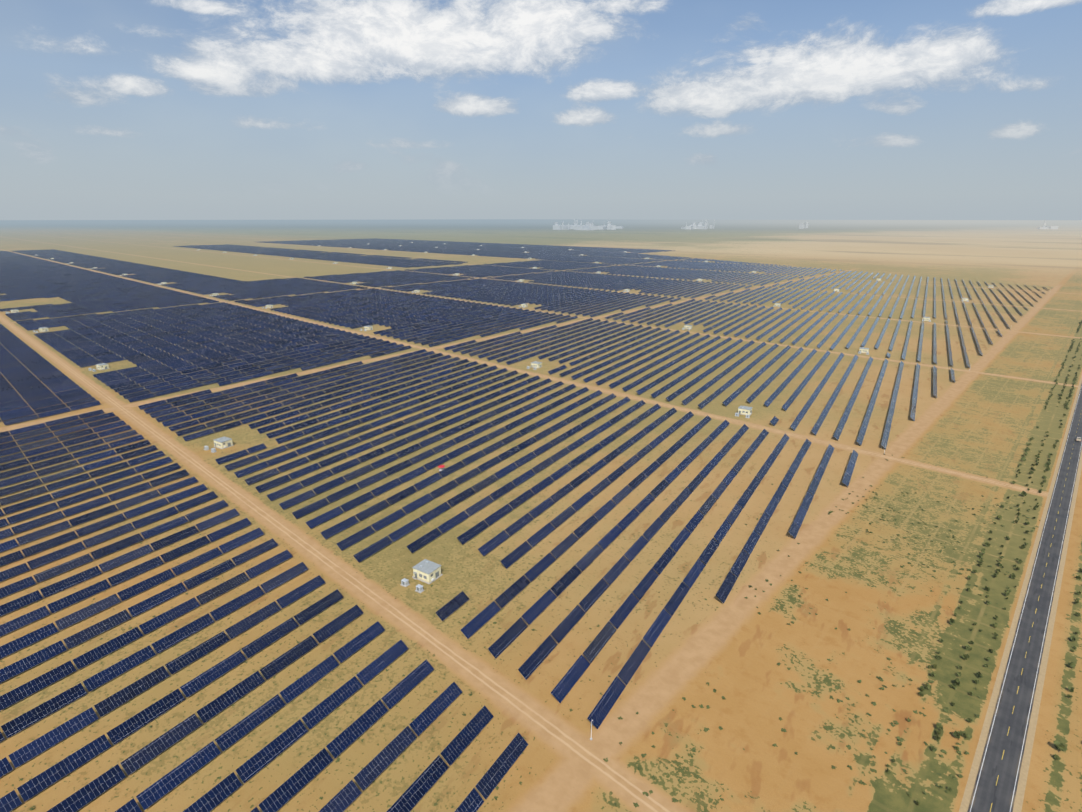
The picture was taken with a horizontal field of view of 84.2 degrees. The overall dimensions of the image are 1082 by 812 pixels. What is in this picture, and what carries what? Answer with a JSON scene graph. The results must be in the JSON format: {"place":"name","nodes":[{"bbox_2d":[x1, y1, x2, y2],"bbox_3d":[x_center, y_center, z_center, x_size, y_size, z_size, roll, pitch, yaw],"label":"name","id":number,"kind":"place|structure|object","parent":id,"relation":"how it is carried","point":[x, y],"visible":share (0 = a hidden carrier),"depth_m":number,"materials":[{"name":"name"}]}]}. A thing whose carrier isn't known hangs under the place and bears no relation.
{"place":"outdoors","nodes":[
{"label":"outdoors","id":0,"kind":"place"},
{"bbox_2d":[6,309,18,313],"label":"inverter station","id":1,"kind":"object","parent":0,"point":[14,311],"depth_m":931.63,"materials":[{"name":"concrete"}]},
{"bbox_2d":[33,327,48,332],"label":"inverter station","id":2,"kind":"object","parent":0,"point":[42,329],"depth_m":779.03,"materials":[{"name":"concrete"}]},
{"bbox_2d":[88,363,109,371],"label":"inverter station","id":3,"kind":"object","parent":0,"point":[102,366],"depth_m":583.88,"materials":[{"name":"concrete"}]},
{"bbox_2d":[203,436,233,452],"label":"inverter station","id":4,"kind":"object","parent":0,"point":[224,442],"depth_m":384.72,"materials":[{"name":"concrete"}]},
{"bbox_2d":[360,325,372,330],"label":"inverter station","id":5,"kind":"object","parent":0,"point":[368,327],"depth_m":789.70,"materials":[{"name":"concrete"}]},
{"bbox_2d":[400,559,442,592],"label":"inverter station","id":6,"kind":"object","parent":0,"point":[426,571],"depth_m":244.02,"materials":[{"name":"concrete"}]},
{"bbox_2d":[438,465,444,470],"bbox_3d":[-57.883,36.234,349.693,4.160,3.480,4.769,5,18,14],"label":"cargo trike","id":7,"kind":"object","parent":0,"point":[441,467],"visible":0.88,"depth_m":348.67,"materials":[{"name":"red paint"}]},
{"bbox_2d":[526,361,541,369],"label":"inverter station","id":8,"kind":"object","parent":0,"point":[535,364],"depth_m":590.45,"materials":[{"name":"concrete"}]},
{"bbox_2d":[0,219,1081,811],"bbox_3d":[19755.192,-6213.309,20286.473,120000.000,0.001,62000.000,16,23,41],"label":"ground","id":9,"kind":"structure","parent":0,"point":[964,437],"depth_m":263.83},
{"bbox_2d":[14,421,778,811],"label":"grass tufts","id":10,"kind":"object","parent":9,"relation":"on","point":[388,669],"visible":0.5,"depth_m":218.08,"materials":[{"name":"green plant"}]},
{"bbox_2d":[0,238,1052,811],"bbox_3d":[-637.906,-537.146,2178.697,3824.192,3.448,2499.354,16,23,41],"label":"solar tables","id":11,"kind":"object","parent":9,"relation":"on","point":[142,330],"visible":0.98,"depth_m":407.14,"materials":[{"name":"blue glass"}]},
{"bbox_2d":[553,219,1058,229],"bbox_3d":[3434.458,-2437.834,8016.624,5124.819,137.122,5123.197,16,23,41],"label":"distant plant","id":12,"kind":"object","parent":9,"relation":"on","point":[609,226],"visible":1,"depth_m":7968.90,"materials":[{"name":"grey concrete"}]},
{"bbox_2d":[603,454,1039,807],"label":"desert shrubs","id":13,"kind":"object","parent":9,"relation":"on","point":[674,800],"visible":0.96,"depth_m":181.11,"materials":[{"name":"green plant"}]},
{"bbox_2d":[885,463,1081,805],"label":"roadside trees","id":14,"kind":"object","parent":9,"relation":"on","point":[1059,746],"visible":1,"depth_m":207.92,"materials":[{"name":"green plant"}]},
{"bbox_2d":[1020,320,1081,466],"bbox_3d":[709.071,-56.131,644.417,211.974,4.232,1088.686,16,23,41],"label":"roadside trees","id":15,"kind":"object","parent":9,"relation":"on","point":[1048,462],"visible":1,"depth_m":486.93,"materials":[{"name":"green plant"}]},
{"bbox_2d":[0,0,1081,219],"bbox_3d":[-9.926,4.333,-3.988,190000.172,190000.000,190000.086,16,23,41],"label":"sky","id":16,"kind":"structure","parent":0,"point":[543,109],"depth_m":77977.18,"materials":[{"name":"blue"}]},
{"bbox_2d":[682,325,691,329],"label":"inverter station","id":17,"kind":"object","parent":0,"point":[688,327],"depth_m":796.88,"materials":[{"name":"concrete"}]},
{"bbox_2d":[735,405,752,417],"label":"inverter station","id":18,"kind":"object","parent":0,"point":[745,410],"depth_m":449.39,"materials":[{"name":"concrete"}]},
{"bbox_2d":[858,347,868,354],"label":"inverter station","id":19,"kind":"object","parent":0,"point":[863,350],"depth_m":655.34,"materials":[{"name":"concrete"}]},
{"bbox_2d":[922,317,930,321],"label":"inverter station","id":20,"kind":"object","parent":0,"point":[926,319],"depth_m":861.29,"materials":[{"name":"concrete"}]},
{"bbox_2d":[959,375,1081,811],"bbox_3d":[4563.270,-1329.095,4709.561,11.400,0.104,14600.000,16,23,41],"label":"road","id":21,"kind":"structure","parent":0,"point":[997,777],"depth_m":199.83,"materials":[{"name":"grey asphalt"}]}
]}

